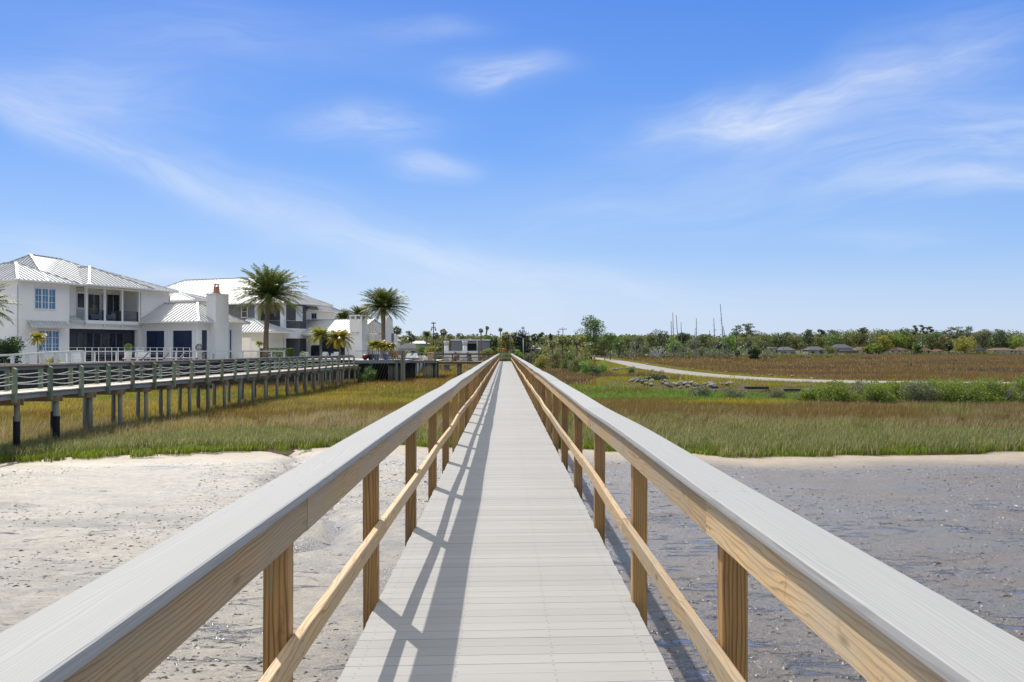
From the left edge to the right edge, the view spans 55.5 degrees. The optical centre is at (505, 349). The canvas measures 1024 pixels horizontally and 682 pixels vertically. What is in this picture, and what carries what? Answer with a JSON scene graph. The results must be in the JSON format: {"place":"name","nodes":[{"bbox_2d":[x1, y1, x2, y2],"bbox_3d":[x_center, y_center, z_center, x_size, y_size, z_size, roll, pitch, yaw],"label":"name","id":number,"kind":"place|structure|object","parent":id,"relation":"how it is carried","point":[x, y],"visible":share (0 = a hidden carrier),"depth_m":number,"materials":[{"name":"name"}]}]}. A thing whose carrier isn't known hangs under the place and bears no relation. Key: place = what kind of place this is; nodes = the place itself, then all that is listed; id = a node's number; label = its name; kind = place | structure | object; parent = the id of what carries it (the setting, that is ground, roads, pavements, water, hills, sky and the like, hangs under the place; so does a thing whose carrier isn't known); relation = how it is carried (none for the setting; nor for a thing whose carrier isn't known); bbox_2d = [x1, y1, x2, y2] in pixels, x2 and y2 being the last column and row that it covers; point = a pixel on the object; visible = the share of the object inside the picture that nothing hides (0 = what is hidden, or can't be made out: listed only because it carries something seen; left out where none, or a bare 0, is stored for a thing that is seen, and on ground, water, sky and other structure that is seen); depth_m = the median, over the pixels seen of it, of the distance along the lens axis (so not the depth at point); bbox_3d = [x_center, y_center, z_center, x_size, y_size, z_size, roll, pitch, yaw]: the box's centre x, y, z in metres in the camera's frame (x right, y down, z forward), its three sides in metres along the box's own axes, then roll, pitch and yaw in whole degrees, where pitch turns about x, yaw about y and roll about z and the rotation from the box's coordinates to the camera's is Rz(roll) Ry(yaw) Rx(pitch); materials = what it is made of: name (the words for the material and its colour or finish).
{"place":"outdoors","nodes":[
{"label":"outdoors","id":0,"kind":"place"},
{"bbox_2d":[0,254,250,361],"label":"white house","id":1,"kind":"structure","parent":0,"point":[61,300],"depth_m":95.82,"materials":[{"name":"paint"}]},
{"bbox_2d":[34,287,55,309],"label":"window","id":2,"kind":"structure","parent":1,"relation":"in","point":[44,298],"depth_m":88.45,"materials":[{"name":"glass"}]},
{"bbox_2d":[38,329,59,351],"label":"window","id":3,"kind":"structure","parent":1,"relation":"in","point":[53,340],"depth_m":89.03,"materials":[{"name":"glass"}]},
{"bbox_2d":[76,292,84,308],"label":"window","id":4,"kind":"structure","parent":1,"relation":"in","point":[80,296],"depth_m":93.51,"materials":[{"name":"glass"}]},
{"bbox_2d":[77,333,84,350],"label":"porch door","id":5,"kind":"structure","parent":1,"relation":"in","point":[80,336],"depth_m":92.96,"materials":[{"name":"black glass"}]},
{"bbox_2d":[85,333,92,360],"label":"porch door","id":6,"kind":"structure","parent":1,"relation":"in","point":[88,337],"depth_m":93.85,"materials":[{"name":"black glass"}]},
{"bbox_2d":[88,293,100,319],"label":"balcony door","id":7,"kind":"structure","parent":1,"relation":"in","point":[93,298],"depth_m":96.81,"materials":[{"name":"white paint"}]},
{"bbox_2d":[93,334,100,360],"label":"porch door","id":8,"kind":"structure","parent":1,"relation":"in","point":[96,337],"depth_m":94.73,"materials":[{"name":"black glass"}]},
{"bbox_2d":[101,334,108,360],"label":"porch door","id":9,"kind":"structure","parent":1,"relation":"in","point":[104,337],"depth_m":95.52,"materials":[{"name":"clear glass"}]},
{"bbox_2d":[109,334,115,360],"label":"porch door","id":10,"kind":"structure","parent":1,"relation":"in","point":[112,337],"depth_m":96.45,"materials":[{"name":"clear glass"}]},
{"bbox_2d":[106,293,119,320],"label":"balcony door","id":11,"kind":"structure","parent":1,"relation":"in","point":[112,299],"depth_m":99.15,"materials":[{"name":"white paint"}]},
{"bbox_2d":[116,334,122,360],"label":"porch door","id":12,"kind":"structure","parent":1,"relation":"in","point":[119,337],"depth_m":97.38,"materials":[{"name":"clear glass"}]},
{"bbox_2d":[0,355,443,372],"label":"yard ground","id":13,"kind":"structure","parent":0,"point":[421,365],"depth_m":110.85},
{"bbox_2d":[0,283,22,326],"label":"date palm","id":14,"kind":"object","parent":13,"relation":"on","point":[2,308],"visible":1,"depth_m":76.61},
{"bbox_2d":[0,336,26,362],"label":"shrub","id":15,"kind":"object","parent":13,"relation":"on","point":[9,345],"visible":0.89,"depth_m":78.55,"materials":[{"name":"green plant"}]},
{"bbox_2d":[27,331,48,362],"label":"young palm","id":16,"kind":"object","parent":13,"relation":"on","point":[37,337],"visible":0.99,"depth_m":79.90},
{"bbox_2d":[0,350,84,363],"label":"white ramp rail","id":17,"kind":"object","parent":13,"relation":"on","point":[12,358],"visible":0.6,"depth_m":71.63,"materials":[{"name":"paint"}]},
{"bbox_2d":[43,347,189,362],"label":"pool fence","id":18,"kind":"object","parent":13,"relation":"on","point":[105,352],"visible":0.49,"depth_m":85.33,"materials":[{"name":"white paint"}]},
{"bbox_2d":[71,351,284,362],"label":"white fence","id":19,"kind":"object","parent":13,"relation":"on","point":[116,356],"visible":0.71,"depth_m":84.44,"materials":[{"name":"metal"}]},
{"bbox_2d":[165,277,342,356],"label":"house","id":20,"kind":"structure","parent":13,"relation":"on","point":[287,329],"depth_m":127.88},
{"bbox_2d":[231,265,309,356],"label":"date palm","id":21,"kind":"object","parent":13,"relation":"on","point":[267,290],"visible":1,"depth_m":99.31,"materials":[{"name":"plant"}]},
{"bbox_2d":[260,348,294,356],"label":"hedge","id":22,"kind":"object","parent":13,"relation":"on","point":[289,352],"visible":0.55,"depth_m":100.49,"materials":[{"name":"green plant"}]},
{"bbox_2d":[334,308,355,318],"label":"date palm","id":23,"kind":"object","parent":13,"relation":"on","point":[343,315],"visible":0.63,"depth_m":149.41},
{"bbox_2d":[346,305,374,318],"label":"date palm","id":24,"kind":"object","parent":13,"relation":"on","point":[356,310],"visible":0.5,"depth_m":149.36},
{"bbox_2d":[356,287,411,357],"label":"date palm","id":25,"kind":"object","parent":13,"relation":"on","point":[383,301],"visible":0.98,"depth_m":121.33,"materials":[{"name":"plant"}]},
{"bbox_2d":[242,338,262,357],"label":"garden wall","id":26,"kind":"structure","parent":0,"point":[248,344],"depth_m":109.10,"materials":[{"name":"white paint"}]},
{"bbox_2d":[0,445,1023,681],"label":"mudflat","id":27,"kind":"structure","parent":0,"point":[327,545],"depth_m":20.57,"materials":[{"name":"sand"}]},
{"bbox_2d":[0,461,1023,681],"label":"mud clods","id":28,"kind":"object","parent":27,"relation":"on","point":[260,662],"visible":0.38,"depth_m":18.12,"materials":[{"name":"soil"}]},
{"bbox_2d":[0,407,1023,462],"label":"shore grass","id":29,"kind":"structure","parent":0,"point":[740,434],"depth_m":38.95,"materials":[{"name":"plant"}]},
{"bbox_2d":[0,350,1023,462],"bbox_3d":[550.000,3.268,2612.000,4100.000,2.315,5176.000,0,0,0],"label":"ground","id":30,"kind":"structure","parent":0,"point":[288,452],"depth_m":79.38,"materials":[{"name":"soil"}]},
{"bbox_2d":[0,355,357,445],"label":"pier","id":31,"kind":"structure","parent":30,"relation":"on","point":[15,397],"depth_m":46.57,"materials":[{"name":"grey wood"}]},
{"bbox_2d":[0,359,416,390],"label":"seawall","id":32,"kind":"object","parent":30,"relation":"on","point":[90,373],"visible":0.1,"depth_m":83.16,"materials":[{"name":"wood"}]},
{"bbox_2d":[306,327,334,380],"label":"young palm","id":33,"kind":"object","parent":30,"relation":"on","point":[319,333],"visible":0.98,"depth_m":100.75,"materials":[{"name":"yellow plant"}]},
{"bbox_2d":[322,329,353,380],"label":"young palm","id":34,"kind":"object","parent":30,"relation":"on","point":[341,338],"visible":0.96,"depth_m":101.64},
{"bbox_2d":[301,315,397,357],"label":"house","id":35,"kind":"structure","parent":30,"relation":"on","point":[364,331],"depth_m":126.93,"materials":[{"name":"white paint"}]},
{"bbox_2d":[359,366,376,382],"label":"shrub","id":36,"kind":"object","parent":30,"relation":"on","point":[366,378],"visible":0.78,"depth_m":99.21,"materials":[{"name":"green plant"}]},
{"bbox_2d":[351,350,412,382],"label":"terrace deck","id":37,"kind":"structure","parent":30,"relation":"on","point":[395,368],"depth_m":102.59,"materials":[{"name":"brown wood"}]},
{"bbox_2d":[398,343,420,354],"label":"bungalow","id":38,"kind":"object","parent":30,"relation":"on","point":[409,345],"visible":0.32,"depth_m":190.56,"materials":[{"name":"grey"}]},
{"bbox_2d":[405,350,443,378],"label":"lounge deck","id":39,"kind":"structure","parent":30,"relation":"on","point":[410,370],"depth_m":112.24,"materials":[{"name":"grey wood"}]},
{"bbox_2d":[449,351,477,360],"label":"wall","id":40,"kind":"structure","parent":30,"relation":"on","point":[461,359],"depth_m":154.00,"materials":[{"name":"white paint"}]},
{"bbox_2d":[451,339,490,359],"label":"grey building","id":41,"kind":"structure","parent":30,"relation":"on","point":[472,344],"depth_m":168.00,"materials":[{"name":"white paint"}]},
{"bbox_2d":[436,353,512,374],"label":"cross walk","id":42,"kind":"structure","parent":30,"relation":"on","point":[461,362],"depth_m":125.06,"materials":[{"name":"grey wood"}]},
{"bbox_2d":[496,334,513,352],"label":"broadleaf tree","id":43,"kind":"object","parent":30,"relation":"on","point":[501,342],"visible":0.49,"depth_m":171.61,"materials":[{"name":"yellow plant"}]},
{"bbox_2d":[0,354,1023,681],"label":"boardwalk","id":44,"kind":"structure","parent":30,"relation":"on","point":[504,568],"depth_m":4.54,"materials":[{"name":"grey"}]},
{"bbox_2d":[0,380,1023,419],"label":"marsh grass","id":45,"kind":"structure","parent":30,"relation":"on","point":[641,402],"depth_m":58.48,"materials":[{"name":"plant"}]},
{"bbox_2d":[509,330,538,359],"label":"broadleaf tree","id":46,"kind":"object","parent":30,"relation":"on","point":[519,340],"visible":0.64,"depth_m":213.60,"materials":[{"name":"green plant"}]},
{"bbox_2d":[535,354,548,369],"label":"shrub","id":47,"kind":"object","parent":30,"relation":"on","point":[540,363],"visible":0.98,"depth_m":161.62,"materials":[{"name":"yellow plant"}]},
{"bbox_2d":[508,341,596,360],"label":"thicket","id":48,"kind":"object","parent":30,"relation":"on","point":[545,350],"visible":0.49,"depth_m":216.92,"materials":[{"name":"green plant"}]},
{"bbox_2d":[549,352,560,368],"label":"shrub","id":49,"kind":"object","parent":30,"relation":"on","point":[555,365],"visible":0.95,"depth_m":164.71,"materials":[{"name":"green plant"}]},
{"bbox_2d":[560,352,575,369],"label":"shrub","id":50,"kind":"object","parent":30,"relation":"on","point":[568,356],"visible":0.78,"depth_m":159.79,"materials":[{"name":"green plant"}]},
{"bbox_2d":[567,357,581,371],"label":"shrub","id":51,"kind":"object","parent":30,"relation":"on","point":[573,366],"visible":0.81,"depth_m":137.92,"materials":[{"name":"green plant"}]},
{"bbox_2d":[578,359,592,373],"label":"shrub","id":52,"kind":"object","parent":30,"relation":"on","point":[583,364],"visible":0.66,"depth_m":127.93,"materials":[{"name":"green plant"}]},
{"bbox_2d":[573,315,607,359],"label":"tall tree","id":53,"kind":"object","parent":30,"relation":"on","point":[594,326],"visible":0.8,"depth_m":249.40,"materials":[{"name":"green plant"}]},
{"bbox_2d":[587,364,601,375],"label":"shrub","id":54,"kind":"object","parent":30,"relation":"on","point":[595,370],"visible":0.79,"depth_m":117.92,"materials":[{"name":"green plant"}]},
{"bbox_2d":[603,332,618,359],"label":"broadleaf tree","id":55,"kind":"object","parent":30,"relation":"on","point":[609,336],"visible":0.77,"depth_m":254.87,"materials":[{"name":"green plant"}]},
{"bbox_2d":[212,360,1023,392],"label":"distant marsh grass","id":56,"kind":"structure","parent":30,"relation":"on","point":[579,381],"depth_m":104.89,"materials":[{"name":"plant"}]},
{"bbox_2d":[611,336,626,356],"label":"broadleaf tree","id":57,"kind":"object","parent":30,"relation":"on","point":[617,346],"visible":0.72,"depth_m":299.26,"materials":[{"name":"green plant"}]},
{"bbox_2d":[629,334,647,355],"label":"broadleaf tree","id":58,"kind":"object","parent":30,"relation":"on","point":[638,337],"visible":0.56,"depth_m":313.95,"materials":[{"name":"green plant"}]},
{"bbox_2d":[644,333,658,347],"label":"broadleaf tree","id":59,"kind":"object","parent":30,"relation":"on","point":[649,338],"visible":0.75,"depth_m":333.61,"materials":[{"name":"green plant"}]},
{"bbox_2d":[649,329,670,348],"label":"broadleaf tree","id":60,"kind":"object","parent":30,"relation":"on","point":[665,336],"visible":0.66,"depth_m":349.92,"materials":[{"name":"green plant"}]},
{"bbox_2d":[675,333,692,348],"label":"broadleaf tree","id":61,"kind":"object","parent":30,"relation":"on","point":[686,337],"visible":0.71,"depth_m":344.54,"materials":[{"name":"green plant"}]},
{"bbox_2d":[605,340,774,356],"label":"dark scrub","id":62,"kind":"object","parent":30,"relation":"on","point":[701,346],"visible":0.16,"depth_m":331.37,"materials":[{"name":"green plant"}]},
{"bbox_2d":[608,347,778,358],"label":"scrub","id":63,"kind":"object","parent":30,"relation":"on","point":[690,354],"visible":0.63,"depth_m":296.96,"materials":[{"name":"green plant"}]},
{"bbox_2d":[686,384,713,395],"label":"shrub","id":64,"kind":"object","parent":30,"relation":"on","point":[703,390],"visible":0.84,"depth_m":69.68,"materials":[{"name":"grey plant"}]},
{"bbox_2d":[398,328,1023,355],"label":"wood","id":65,"kind":"object","parent":30,"relation":"on","point":[439,342],"visible":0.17,"depth_m":478.83,"materials":[{"name":"green plant"}]},
{"bbox_2d":[721,333,736,352],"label":"broadleaf tree","id":66,"kind":"object","parent":30,"relation":"on","point":[731,342],"visible":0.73,"depth_m":329.55,"materials":[{"name":"green plant"}]},
{"bbox_2d":[722,386,750,398],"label":"shrub","id":67,"kind":"object","parent":30,"relation":"on","point":[739,394],"visible":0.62,"depth_m":67.81,"materials":[{"name":"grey plant"}]},
{"bbox_2d":[475,355,1023,372],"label":"marsh grass","id":68,"kind":"structure","parent":30,"relation":"on","point":[808,363],"depth_m":216.17,"materials":[{"name":"plant"}]},
{"bbox_2d":[747,347,761,359],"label":"round bush","id":69,"kind":"object","parent":30,"relation":"on","point":[754,352],"visible":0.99,"depth_m":284.92,"materials":[{"name":"green plant"}]},
{"bbox_2d":[752,331,776,348],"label":"broadleaf tree","id":70,"kind":"object","parent":30,"relation":"on","point":[762,340],"visible":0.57,"depth_m":359.37,"materials":[{"name":"green plant"}]},
{"bbox_2d":[763,388,787,397],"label":"shrub","id":71,"kind":"object","parent":30,"relation":"on","point":[777,392],"visible":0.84,"depth_m":67.81,"materials":[{"name":"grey plant"}]},
{"bbox_2d":[767,332,790,347],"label":"broadleaf tree","id":72,"kind":"object","parent":30,"relation":"on","point":[775,342],"visible":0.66,"depth_m":378.66,"materials":[{"name":"green plant"}]},
{"bbox_2d":[783,332,806,350],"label":"broadleaf tree","id":73,"kind":"object","parent":30,"relation":"on","point":[795,340],"visible":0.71,"depth_m":388.19,"materials":[{"name":"green plant"}]},
{"bbox_2d":[762,352,861,357],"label":"hedge","id":74,"kind":"object","parent":30,"relation":"on","point":[827,355],"visible":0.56,"depth_m":307.51,"materials":[{"name":"green plant"}]},
{"bbox_2d":[602,353,1023,359],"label":"distant tussocks","id":75,"kind":"object","parent":30,"relation":"on","point":[976,356],"visible":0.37,"depth_m":450.92,"materials":[{"name":"brown plant"}]},
{"bbox_2d":[796,384,829,401],"bbox_3d":[20.240,3.043,62.897,2.378,1.624,2.486,0,0,-40],"label":"shrub","id":76,"kind":"object","parent":30,"relation":"on","point":[808,395],"visible":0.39,"depth_m":62.66,"materials":[{"name":"green plant"}]},
{"bbox_2d":[803,346,826,354],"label":"bungalow","id":77,"kind":"object","parent":30,"relation":"on","point":[813,349],"visible":0.4,"depth_m":480.22,"materials":[{"name":"grey"}]},
{"bbox_2d":[812,333,831,347],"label":"broadleaf tree","id":78,"kind":"object","parent":30,"relation":"on","point":[819,342],"visible":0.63,"depth_m":734.46,"materials":[{"name":"green plant"}]},
{"bbox_2d":[821,332,845,347],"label":"broadleaf tree","id":79,"kind":"object","parent":30,"relation":"on","point":[836,338],"visible":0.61,"depth_m":704.88,"materials":[{"name":"green plant"}]},
{"bbox_2d":[814,378,859,403],"bbox_3d":[20.711,2.908,61.083,2.636,2.225,2.674,0,0,0],"label":"shrub","id":80,"kind":"object","parent":30,"relation":"on","point":[833,392],"visible":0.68,"depth_m":60.78,"materials":[{"name":"green plant"}]},
{"bbox_2d":[837,332,854,346],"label":"broadleaf tree","id":81,"kind":"object","parent":30,"relation":"on","point":[847,341],"visible":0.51,"depth_m":735.78,"materials":[{"name":"green plant"}]},
{"bbox_2d":[849,330,869,346],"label":"broadleaf tree","id":82,"kind":"object","parent":30,"relation":"on","point":[856,338],"visible":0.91,"depth_m":715.12,"materials":[{"name":"green plant"}]},
{"bbox_2d":[848,380,872,399],"bbox_3d":[23.003,3.015,62.969,2.914,2.098,2.170,0,0,-39],"label":"shrub","id":83,"kind":"object","parent":30,"relation":"on","point":[857,386],"visible":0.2,"depth_m":63.09,"materials":[{"name":"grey plant"}]},
{"bbox_2d":[868,343,883,353],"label":"broadleaf tree","id":84,"kind":"object","parent":30,"relation":"on","point":[875,348],"visible":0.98,"depth_m":644.36,"materials":[{"name":"green plant"}]},
{"bbox_2d":[854,379,900,403],"bbox_3d":[22.992,2.835,60.101,2.630,2.077,2.734,0,0,0],"label":"shrub","id":85,"kind":"object","parent":30,"relation":"on","point":[882,394],"visible":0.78,"depth_m":59.96,"materials":[{"name":"green plant"}]},
{"bbox_2d":[864,328,890,347],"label":"broadleaf tree","id":86,"kind":"object","parent":30,"relation":"on","point":[879,335],"visible":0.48,"depth_m":712.95,"materials":[{"name":"green plant"}]},
{"bbox_2d":[873,335,895,349],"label":"broadleaf tree","id":87,"kind":"object","parent":30,"relation":"on","point":[883,342],"visible":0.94,"depth_m":699.80,"materials":[{"name":"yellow plant"}]},
{"bbox_2d":[885,331,910,347],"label":"broadleaf tree","id":88,"kind":"object","parent":30,"relation":"on","point":[901,343],"visible":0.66,"depth_m":708.06,"materials":[{"name":"green plant"}]},
{"bbox_2d":[879,379,917,398],"bbox_3d":[25.552,2.921,62.763,2.562,2.107,2.439,0,0,0],"label":"shrub","id":89,"kind":"object","parent":30,"relation":"on","point":[893,383],"visible":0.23,"depth_m":62.70,"materials":[{"name":"green plant"}]},
{"bbox_2d":[911,342,921,353],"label":"broadleaf tree","id":90,"kind":"object","parent":30,"relation":"on","point":[916,348],"visible":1,"depth_m":637.41,"materials":[{"name":"green plant"}]},
{"bbox_2d":[896,378,948,402],"bbox_3d":[26.297,2.887,61.070,3.475,2.269,2.537,0,0,0],"label":"shrub","id":91,"kind":"object","parent":30,"relation":"on","point":[919,392],"visible":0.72,"depth_m":60.64,"materials":[{"name":"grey plant"}]},
{"bbox_2d":[919,330,943,349],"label":"broadleaf tree","id":92,"kind":"object","parent":30,"relation":"on","point":[932,339],"visible":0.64,"depth_m":733.77,"materials":[{"name":"green plant"}]},
{"bbox_2d":[858,350,1021,353],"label":"shrubbery","id":93,"kind":"object","parent":30,"relation":"on","point":[949,352],"visible":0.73,"depth_m":663.18,"materials":[{"name":"green plant"}]},
{"bbox_2d":[931,335,949,351],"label":"broadleaf tree","id":94,"kind":"object","parent":30,"relation":"on","point":[938,344],"visible":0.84,"depth_m":708.67,"materials":[{"name":"green plant"}]},
{"bbox_2d":[920,375,964,399],"bbox_3d":[28.280,2.857,63.034,2.824,2.388,2.490,0,0,0],"label":"shrub","id":95,"kind":"object","parent":30,"relation":"on","point":[932,381],"visible":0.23,"depth_m":62.98,"materials":[{"name":"green plant"}]},
{"bbox_2d":[932,378,989,403],"bbox_3d":[28.203,2.837,59.897,3.089,2.274,2.769,0,0,-15],"label":"shrub","id":96,"kind":"object","parent":30,"relation":"on","point":[968,393],"visible":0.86,"depth_m":59.81,"materials":[{"name":"green plant"}]},
{"bbox_2d":[953,335,976,352],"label":"broadleaf tree","id":97,"kind":"object","parent":30,"relation":"on","point":[961,346],"visible":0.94,"depth_m":678.76,"materials":[{"name":"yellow plant"}]},
{"bbox_2d":[969,329,993,348],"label":"broadleaf tree","id":98,"kind":"object","parent":30,"relation":"on","point":[981,336],"visible":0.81,"depth_m":721.04,"materials":[{"name":"green plant"}]},
{"bbox_2d":[972,375,1023,403],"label":"shrub","id":99,"kind":"object","parent":30,"relation":"on","point":[992,385],"visible":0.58,"depth_m":61.21,"materials":[{"name":"green plant"}]},
{"bbox_2d":[987,332,1010,348],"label":"broadleaf tree","id":100,"kind":"object","parent":30,"relation":"on","point":[998,341],"visible":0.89,"depth_m":695.29,"materials":[{"name":"green plant"}]},
{"bbox_2d":[986,348,1014,352],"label":"bungalow","id":101,"kind":"object","parent":30,"relation":"on","point":[1006,350],"visible":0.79,"depth_m":680.00,"materials":[{"name":"beige tile"}]},
{"bbox_2d":[1002,335,1023,348],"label":"broadleaf tree","id":102,"kind":"object","parent":30,"relation":"on","point":[1016,343],"visible":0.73,"depth_m":719.86,"materials":[{"name":"green plant"}]},
{"bbox_2d":[1008,374,1023,401],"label":"shrub","id":103,"kind":"object","parent":30,"relation":"on","point":[1019,384],"visible":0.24,"depth_m":63.04,"materials":[{"name":"green plant"}]},
{"bbox_2d":[0,0,1023,349],"label":"sky","id":104,"kind":"structure","parent":0,"point":[538,166],"materials":[{"name":"blue"}]},
{"bbox_2d":[592,357,1013,383],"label":"road","id":105,"kind":"structure","parent":0,"point":[644,366],"depth_m":102.83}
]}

